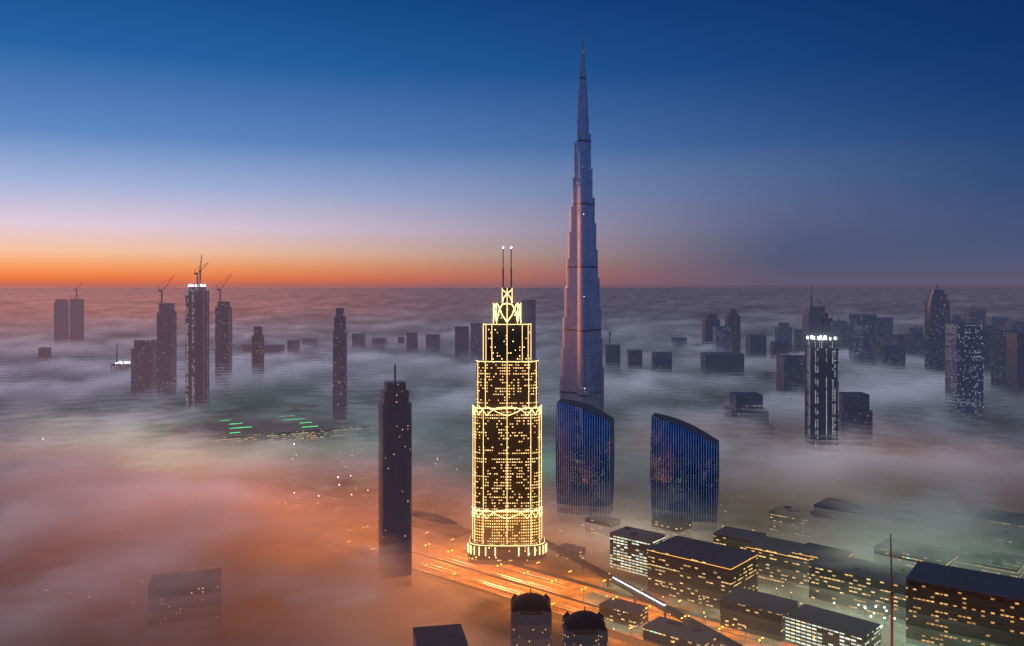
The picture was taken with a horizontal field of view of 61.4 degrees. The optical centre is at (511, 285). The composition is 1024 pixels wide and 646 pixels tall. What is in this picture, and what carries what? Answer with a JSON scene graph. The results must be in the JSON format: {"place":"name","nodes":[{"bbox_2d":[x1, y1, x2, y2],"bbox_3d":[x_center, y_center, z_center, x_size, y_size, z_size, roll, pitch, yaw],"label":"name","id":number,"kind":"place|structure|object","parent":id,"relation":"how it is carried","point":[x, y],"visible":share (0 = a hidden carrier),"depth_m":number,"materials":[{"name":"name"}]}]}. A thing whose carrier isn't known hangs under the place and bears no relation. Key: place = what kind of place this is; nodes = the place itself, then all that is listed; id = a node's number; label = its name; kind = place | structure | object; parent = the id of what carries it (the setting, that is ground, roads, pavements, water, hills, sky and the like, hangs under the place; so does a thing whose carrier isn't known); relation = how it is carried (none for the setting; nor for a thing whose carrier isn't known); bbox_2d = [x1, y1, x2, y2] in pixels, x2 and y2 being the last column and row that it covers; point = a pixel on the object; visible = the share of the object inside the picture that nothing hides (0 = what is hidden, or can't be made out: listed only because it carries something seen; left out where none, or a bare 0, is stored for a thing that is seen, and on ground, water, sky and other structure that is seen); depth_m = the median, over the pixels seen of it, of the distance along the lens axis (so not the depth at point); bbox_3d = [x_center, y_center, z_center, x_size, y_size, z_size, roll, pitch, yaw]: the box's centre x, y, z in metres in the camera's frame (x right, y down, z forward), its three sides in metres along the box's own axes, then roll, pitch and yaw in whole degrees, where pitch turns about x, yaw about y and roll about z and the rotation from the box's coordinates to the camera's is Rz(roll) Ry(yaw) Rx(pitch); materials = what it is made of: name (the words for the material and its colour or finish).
{"place":"outdoors","nodes":[
{"label":"outdoors","id":0,"kind":"place"},
{"bbox_2d":[54,299,68,343],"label":"tower","id":1,"kind":"structure","parent":0,"point":[61,320],"depth_m":3600.00,"materials":[{"name":"grey concrete"}]},
{"bbox_2d":[111,363,130,370],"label":"building","id":2,"kind":"structure","parent":0,"point":[121,367],"depth_m":2300.00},
{"bbox_2d":[131,339,156,401],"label":"tower","id":3,"kind":"structure","parent":0,"point":[143,366],"depth_m":2000.00,"materials":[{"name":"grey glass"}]},
{"bbox_2d":[243,344,251,355],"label":"building","id":4,"kind":"structure","parent":0,"point":[247,348],"depth_m":3000.00,"materials":[{"name":"grey concrete"}]},
{"bbox_2d":[264,345,284,355],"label":"building","id":5,"kind":"structure","parent":0,"point":[269,350],"depth_m":3000.00,"materials":[{"name":"grey concrete"}]},
{"bbox_2d":[287,340,299,356],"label":"building","id":6,"kind":"structure","parent":0,"point":[293,347],"depth_m":3000.00,"materials":[{"name":"grey concrete"}]},
{"bbox_2d":[302,338,318,351],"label":"building","id":7,"kind":"structure","parent":0,"point":[311,343],"depth_m":3500.00,"materials":[{"name":"grey concrete"}]},
{"bbox_2d":[352,333,364,349],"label":"building","id":8,"kind":"structure","parent":0,"point":[358,340],"depth_m":3200.00,"materials":[{"name":"grey concrete"}]},
{"bbox_2d":[372,337,386,348],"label":"building","id":9,"kind":"structure","parent":0,"point":[379,342],"depth_m":3500.00,"materials":[{"name":"grey glass"}]},
{"bbox_2d":[398,337,404,347],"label":"building","id":10,"kind":"structure","parent":0,"point":[401,340],"depth_m":3600.00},
{"bbox_2d":[406,332,417,351],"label":"tower","id":11,"kind":"structure","parent":0,"point":[411,341],"depth_m":3300.00,"materials":[{"name":"grey concrete"}]},
{"bbox_2d":[426,334,439,351],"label":"building","id":12,"kind":"structure","parent":0,"point":[432,340],"depth_m":3500.00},
{"bbox_2d":[413,624,467,645],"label":"building","id":13,"kind":"structure","parent":0,"point":[447,635],"depth_m":697.95,"materials":[{"name":"grey concrete"}]},
{"bbox_2d":[455,326,468,360],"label":"tower","id":14,"kind":"structure","parent":0,"point":[461,342],"depth_m":3000.00,"materials":[{"name":"grey concrete"}]},
{"bbox_2d":[471,323,481,358],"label":"tower","id":15,"kind":"structure","parent":0,"point":[476,340],"depth_m":3000.00,"materials":[{"name":"grey glass"}]},
{"bbox_2d":[0,287,1023,645],"bbox_3d":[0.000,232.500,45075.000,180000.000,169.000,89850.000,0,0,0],"label":"fog","id":16,"kind":"object","parent":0,"point":[116,497],"visible":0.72,"depth_m":1371.46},
{"bbox_2d":[0,0,1023,287],"label":"sky","id":17,"kind":"structure","parent":0,"point":[275,143],"materials":[{"name":"blue"}]},
{"bbox_2d":[315,442,827,645],"bbox_3d":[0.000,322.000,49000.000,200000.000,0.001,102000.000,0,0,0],"label":"ground","id":18,"kind":"structure","parent":0,"point":[487,621],"depth_m":897.94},
{"bbox_2d":[38,347,50,366],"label":"tower","id":19,"kind":"structure","parent":18,"relation":"on","point":[44,355],"depth_m":2600.00,"materials":[{"name":"grey concrete"}]},
{"bbox_2d":[70,299,83,342],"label":"tower","id":20,"kind":"structure","parent":18,"relation":"on","point":[76,320],"depth_m":3600.00,"materials":[{"name":"grey concrete"}]},
{"bbox_2d":[157,303,176,404],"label":"tower","id":21,"kind":"structure","parent":18,"relation":"on","point":[166,349],"depth_m":1990.00,"materials":[{"name":"grey glass"}]},
{"bbox_2d":[148,568,221,609],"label":"block","id":22,"kind":"structure","parent":18,"relation":"on","point":[166,586],"depth_m":787.25,"materials":[{"name":"grey concrete"}]},
{"bbox_2d":[185,286,208,412],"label":"tower","id":23,"kind":"structure","parent":18,"relation":"on","point":[196,346],"depth_m":1950.00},
{"bbox_2d":[215,301,231,392],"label":"tower","id":24,"kind":"structure","parent":18,"relation":"on","point":[223,336],"depth_m":2090.00,"materials":[{"name":"grey glass"}]},
{"bbox_2d":[252,326,263,373],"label":"tower","id":25,"kind":"structure","parent":18,"relation":"on","point":[258,350],"depth_m":2170.00,"materials":[{"name":"grey concrete"}]},
{"bbox_2d":[170,405,370,443],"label":"mall","id":26,"kind":"structure","parent":18,"relation":"on","point":[254,431],"depth_m":1793.68},
{"bbox_2d":[310,487,343,498],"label":"building roof","id":27,"kind":"structure","parent":18,"relation":"on","point":[329,494],"depth_m":1289.71,"materials":[{"name":"concrete"}]},
{"bbox_2d":[333,308,346,422],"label":"tower","id":28,"kind":"structure","parent":18,"relation":"on","point":[340,373],"depth_m":1880.77,"materials":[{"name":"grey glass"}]},
{"bbox_2d":[378,380,411,584],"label":"tower","id":29,"kind":"structure","parent":18,"relation":"on","point":[395,480],"depth_m":901.98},
{"bbox_2d":[412,511,471,537],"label":"metro station","id":30,"kind":"object","parent":18,"relation":"on","point":[450,527],"visible":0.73,"depth_m":1106.43,"materials":[{"name":"brown"}]},
{"bbox_2d":[345,547,660,645],"bbox_3d":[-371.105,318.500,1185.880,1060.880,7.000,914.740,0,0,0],"label":"road","id":31,"kind":"structure","parent":18,"relation":"on","point":[635,641],"depth_m":878.15,"materials":[{"name":"grey asphalt"}]},
{"bbox_2d":[467,288,546,564],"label":"skyscraper","id":32,"kind":"structure","parent":18,"relation":"on","point":[506,463],"depth_m":1000.36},
{"bbox_2d":[467,289,546,555],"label":"skyscraper lights","id":33,"kind":"object","parent":32,"relation":"attached to","point":[496,318],"visible":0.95,"depth_m":1004.55},
{"bbox_2d":[502,248,511,287],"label":"spires","id":34,"kind":"object","parent":32,"relation":"attached to","point":[510,271],"visible":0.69,"depth_m":1019.55,"materials":[{"name":"grey metal"}]},
{"bbox_2d":[522,300,535,358],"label":"tower","id":35,"kind":"structure","parent":18,"relation":"on","point":[528,311],"depth_m":2400.00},
{"bbox_2d":[511,588,551,645],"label":"domed tower","id":36,"kind":"structure","parent":18,"relation":"on","point":[531,618],"depth_m":743.23,"materials":[{"name":"grey concrete"}]},
{"bbox_2d":[311,507,802,645],"bbox_3d":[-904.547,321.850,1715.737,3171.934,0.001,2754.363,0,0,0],"label":"pavements","id":37,"kind":"structure","parent":18,"relation":"on","point":[603,588],"depth_m":918.31,"materials":[{"name":"grey concrete"}]},
{"bbox_2d":[318,485,801,645],"bbox_3d":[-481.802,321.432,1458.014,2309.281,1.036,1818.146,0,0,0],"label":"street lights","id":38,"kind":"object","parent":18,"relation":"on","point":[463,574],"visible":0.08,"depth_m":884.29},
{"bbox_2d":[556,543,585,560],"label":"block","id":39,"kind":"structure","parent":18,"relation":"on","point":[578,551],"depth_m":1014.61,"materials":[{"name":"grey concrete"}]},
{"bbox_2d":[553,14,603,437],"bbox_3d":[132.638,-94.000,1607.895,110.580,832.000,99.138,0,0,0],"label":"skyscraper","id":40,"kind":"structure","parent":18,"relation":"on","point":[582,367],"depth_m":1616.93,"materials":[{"name":"glass"}]},
{"bbox_2d":[556,399,613,515],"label":"skyscraper","id":41,"kind":"structure","parent":18,"relation":"on","point":[584,458],"depth_m":1143.46,"materials":[{"name":"blue glass"}]},
{"bbox_2d":[585,514,620,536],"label":"block","id":42,"kind":"structure","parent":18,"relation":"on","point":[602,520],"depth_m":1102.27,"materials":[{"name":"grey concrete"}]},
{"bbox_2d":[419,556,799,645],"bbox_3d":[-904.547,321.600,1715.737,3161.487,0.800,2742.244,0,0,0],"label":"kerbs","id":43,"kind":"structure","parent":18,"relation":"on","point":[551,592],"depth_m":918.33,"materials":[{"name":"beige"}]},
{"bbox_2d":[599,597,647,627],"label":"building","id":44,"kind":"structure","parent":18,"relation":"on","point":[634,615],"depth_m":822.74,"materials":[{"name":"grey concrete"}]},
{"bbox_2d":[278,284,995,640],"bbox_3d":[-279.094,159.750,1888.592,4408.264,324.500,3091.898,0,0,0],"label":"poles and spires","id":45,"kind":"object","parent":18,"relation":"on","point":[610,580],"visible":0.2,"depth_m":899.71,"materials":[{"name":"grey metal"}]},
{"bbox_2d":[74,255,833,363],"bbox_3d":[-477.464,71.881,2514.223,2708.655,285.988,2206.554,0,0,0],"label":"construction cranes","id":46,"kind":"object","parent":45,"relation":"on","point":[610,333],"visible":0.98,"depth_m":1975.59,"materials":[{"name":"grey metal"}]},
{"bbox_2d":[115,284,895,626],"bbox_3d":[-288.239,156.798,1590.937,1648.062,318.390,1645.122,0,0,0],"label":"lights","id":47,"kind":"object","parent":45,"relation":"on","point":[807,338],"visible":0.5,"depth_m":1414.34},
{"bbox_2d":[317,503,814,641],"bbox_3d":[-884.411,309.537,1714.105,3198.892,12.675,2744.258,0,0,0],"label":"orange lights","id":48,"kind":"object","parent":45,"relation":"on","point":[581,589],"visible":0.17,"depth_m":871.47},
{"bbox_2d":[610,526,664,577],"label":"office building","id":49,"kind":"structure","parent":18,"relation":"on","point":[629,546],"depth_m":967.72,"materials":[{"name":"grey concrete"}]},
{"bbox_2d":[544,539,742,645],"bbox_3d":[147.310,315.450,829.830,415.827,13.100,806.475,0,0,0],"label":"metro viaduct","id":50,"kind":"object","parent":18,"relation":"on","point":[679,615],"visible":0.44,"depth_m":872.42,"materials":[{"name":"concrete"}]},
{"bbox_2d":[613,576,666,606],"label":"metro train","id":51,"kind":"object","parent":50,"relation":"on","point":[640,591],"visible":1,"depth_m":864.50,"materials":[{"name":"white metal"}]},
{"bbox_2d":[651,514,691,535],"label":"building","id":52,"kind":"structure","parent":18,"relation":"on","point":[669,522],"depth_m":1081.84,"materials":[{"name":"grey concrete"}]},
{"bbox_2d":[643,616,719,645],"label":"building","id":53,"kind":"structure","parent":18,"relation":"on","point":[661,631],"depth_m":763.01,"materials":[{"name":"grey concrete"}]},
{"bbox_2d":[650,413,718,529],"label":"curved skyscraper","id":54,"kind":"structure","parent":18,"relation":"on","point":[684,469],"depth_m":1113.90,"materials":[{"name":"blue glass"}]},
{"bbox_2d":[648,535,757,609],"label":"block","id":55,"kind":"structure","parent":18,"relation":"on","point":[689,580],"depth_m":882.30,"materials":[{"name":"brown concrete"}]},
{"bbox_2d":[648,547,849,569],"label":"roof edge lights","id":56,"kind":"object","parent":55,"relation":"attached to","point":[743,562],"visible":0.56,"depth_m":892.93},
{"bbox_2d":[702,314,719,351],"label":"tower","id":57,"kind":"structure","parent":18,"relation":"on","point":[709,321],"depth_m":3000.00,"materials":[{"name":"grey concrete"}]},
{"bbox_2d":[725,309,740,352],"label":"tower","id":58,"kind":"structure","parent":18,"relation":"on","point":[733,319],"depth_m":2900.00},
{"bbox_2d":[713,526,765,549],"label":"building","id":59,"kind":"structure","parent":18,"relation":"on","point":[734,537],"depth_m":1002.28,"materials":[{"name":"grey concrete"}]},
{"bbox_2d":[720,587,798,640],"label":"building","id":60,"kind":"structure","parent":18,"relation":"on","point":[756,612],"depth_m":802.01,"materials":[{"name":"grey concrete"}]},
{"bbox_2d":[746,536,809,586],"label":"block","id":61,"kind":"structure","parent":18,"relation":"on","point":[779,568],"depth_m":936.24,"materials":[{"name":"grey concrete"}]},
{"bbox_2d":[769,505,813,519],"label":"block","id":62,"kind":"structure","parent":18,"relation":"on","point":[772,514],"depth_m":1117.63,"materials":[{"name":"grey concrete"}]},
{"bbox_2d":[793,542,848,562],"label":"building","id":63,"kind":"structure","parent":18,"relation":"on","point":[812,550],"depth_m":926.11,"materials":[{"name":"grey concrete"}]},
{"bbox_2d":[805,338,838,451],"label":"skyscraper","id":64,"kind":"structure","parent":18,"relation":"on","point":[821,392],"depth_m":1401.50,"materials":[{"name":"grey glass"}]},
{"bbox_2d":[785,604,880,645],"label":"building","id":65,"kind":"structure","parent":18,"relation":"on","point":[809,623],"depth_m":764.77,"materials":[{"name":"grey concrete"}]},
{"bbox_2d":[830,320,848,350],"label":"tower","id":66,"kind":"structure","parent":18,"relation":"on","point":[839,329],"depth_m":3200.00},
{"bbox_2d":[814,497,864,518],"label":"block","id":67,"kind":"structure","parent":18,"relation":"on","point":[829,503],"depth_m":1088.92,"materials":[{"name":"grey concrete"}]},
{"bbox_2d":[839,392,872,445],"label":"tower","id":68,"kind":"structure","parent":18,"relation":"on","point":[855,418],"depth_m":1450.00,"materials":[{"name":"grey concrete"}]},
{"bbox_2d":[809,552,911,619],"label":"block","id":69,"kind":"structure","parent":18,"relation":"on","point":[855,582],"depth_m":850.95,"materials":[{"name":"grey concrete"}]},
{"bbox_2d":[890,534,893,645],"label":"mast","id":70,"kind":"object","parent":18,"relation":"on","point":[892,594],"visible":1,"depth_m":724.83,"materials":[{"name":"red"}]},
{"bbox_2d":[874,550,952,568],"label":"building","id":71,"kind":"structure","parent":18,"relation":"on","point":[909,557],"depth_m":878.99,"materials":[{"name":"grey concrete"}]},
{"bbox_2d":[905,328,924,357],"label":"tower","id":72,"kind":"structure","parent":18,"relation":"on","point":[914,342],"depth_m":2900.00,"materials":[{"name":"grey glass"}]},
{"bbox_2d":[925,290,949,375],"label":"tower","id":73,"kind":"structure","parent":18,"relation":"on","point":[937,310],"depth_m":2302.52,"materials":[{"name":"grey glass"}]},
{"bbox_2d":[950,315,964,322],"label":"building","id":74,"kind":"structure","parent":18,"relation":"on","point":[955,319],"depth_m":3300.00,"materials":[{"name":"grey concrete"}]},
{"bbox_2d":[945,323,983,418],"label":"tower","id":75,"kind":"structure","parent":18,"relation":"on","point":[964,366],"depth_m":1700.00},
{"bbox_2d":[906,561,1023,645],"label":"block","id":76,"kind":"structure","parent":18,"relation":"on","point":[946,605],"depth_m":755.60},
{"bbox_2d":[970,561,1022,571],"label":"district block","id":77,"kind":"structure","parent":18,"relation":"on","point":[1000,564],"depth_m":864.33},
{"bbox_2d":[977,509,1023,527],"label":"building","id":78,"kind":"structure","parent":18,"relation":"on","point":[1010,518],"depth_m":1000.80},
{"bbox_2d":[999,524,1023,533],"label":"block","id":79,"kind":"structure","parent":18,"relation":"on","point":[1017,529],"depth_m":967.17,"materials":[{"name":"grey concrete"}]},
{"bbox_2d":[562,606,607,645],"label":"domed tower","id":80,"kind":"structure","parent":0,"point":[584,627],"depth_m":705.09,"materials":[{"name":"grey concrete"}]},
{"bbox_2d":[421,556,755,645],"bbox_3d":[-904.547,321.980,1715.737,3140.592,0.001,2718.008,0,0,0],"label":"road","id":81,"kind":"structure","parent":0,"point":[503,585],"depth_m":937.29,"materials":[{"name":"asphalt"}]},
{"bbox_2d":[415,554,796,645],"bbox_3d":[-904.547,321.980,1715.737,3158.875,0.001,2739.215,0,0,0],"label":"service roads","id":82,"kind":"structure","parent":0,"point":[549,578],"depth_m":918.68,"materials":[{"name":"grey asphalt"}]},
{"bbox_2d":[605,344,619,371],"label":"tower","id":83,"kind":"structure","parent":0,"point":[612,354],"depth_m":2600.00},
{"bbox_2d":[627,349,641,371],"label":"building","id":84,"kind":"structure","parent":0,"point":[634,358],"depth_m":2600.00,"materials":[{"name":"grey concrete"}]},
{"bbox_2d":[652,352,671,374],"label":"tower","id":85,"kind":"structure","parent":0,"point":[662,362],"depth_m":2400.00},
{"bbox_2d":[671,337,686,348],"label":"building","id":86,"kind":"structure","parent":0,"point":[676,342],"depth_m":3400.00,"materials":[{"name":"grey concrete"}]},
{"bbox_2d":[713,326,730,351],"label":"tower","id":87,"kind":"structure","parent":0,"point":[721,338],"depth_m":2700.00,"materials":[{"name":"grey concrete"}]},
{"bbox_2d":[701,352,743,380],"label":"building","id":88,"kind":"structure","parent":0,"point":[722,364],"depth_m":2300.00,"materials":[{"name":"grey concrete"}]},
{"bbox_2d":[719,392,773,434],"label":"building","id":89,"kind":"structure","parent":0,"point":[747,405],"depth_m":1515.05,"materials":[{"name":"grey concrete"}]},
{"bbox_2d":[746,334,765,359],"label":"tower","id":90,"kind":"structure","parent":0,"point":[755,345],"depth_m":2700.00,"materials":[{"name":"grey concrete"}]},
{"bbox_2d":[761,370,775,382],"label":"building","id":91,"kind":"structure","parent":0,"point":[768,373],"depth_m":2300.00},
{"bbox_2d":[770,341,789,360],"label":"building","id":92,"kind":"structure","parent":0,"point":[779,347],"depth_m":2700.00,"materials":[{"name":"grey concrete"}]},
{"bbox_2d":[775,323,791,353],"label":"tower","id":93,"kind":"structure","parent":0,"point":[783,331],"depth_m":3400.00,"materials":[{"name":"grey glass"}]},
{"bbox_2d":[776,355,804,398],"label":"tower","id":94,"kind":"structure","parent":0,"point":[790,374],"depth_m":1900.00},
{"bbox_2d":[794,329,801,353],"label":"building","id":95,"kind":"structure","parent":0,"point":[797,341],"depth_m":3400.00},
{"bbox_2d":[802,306,827,354],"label":"tower","id":96,"kind":"structure","parent":0,"point":[811,322],"depth_m":2500.00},
{"bbox_2d":[849,314,876,366],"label":"tower","id":97,"kind":"structure","parent":0,"point":[862,339],"depth_m":2401.55,"materials":[{"name":"grey concrete"}]},
{"bbox_2d":[877,317,892,342],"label":"tower","id":98,"kind":"structure","parent":0,"point":[884,329],"depth_m":3300.57,"materials":[{"name":"grey glass"}]},
{"bbox_2d":[877,343,904,368],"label":"tower","id":99,"kind":"structure","parent":0,"point":[891,353],"depth_m":2500.00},
{"bbox_2d":[892,334,904,343],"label":"building","id":100,"kind":"structure","parent":0,"point":[898,338],"depth_m":3000.00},
{"bbox_2d":[963,309,985,323],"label":"building","id":101,"kind":"structure","parent":0,"point":[973,315],"depth_m":3500.00,"materials":[{"name":"grey glass"}]},
{"bbox_2d":[984,325,999,373],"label":"tower","id":102,"kind":"structure","parent":0,"point":[991,339],"depth_m":2300.68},
{"bbox_2d":[983,317,1007,328],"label":"building","id":103,"kind":"structure","parent":0,"point":[999,322],"depth_m":3400.00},
{"bbox_2d":[991,354,1005,396],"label":"tower","id":104,"kind":"structure","parent":0,"point":[998,374],"depth_m":2016.20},
{"bbox_2d":[997,329,1018,353],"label":"tower","id":105,"kind":"structure","parent":0,"point":[1003,332],"depth_m":2300.00,"materials":[{"name":"grey glass"}]},
{"bbox_2d":[1000,321,1023,332],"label":"building","id":106,"kind":"structure","parent":0,"point":[1019,325],"depth_m":3009.37,"materials":[{"name":"grey glass"}]},
{"bbox_2d":[1006,333,1023,402],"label":"tower","id":107,"kind":"structure","parent":0,"point":[1014,365],"depth_m":1905.63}
]}

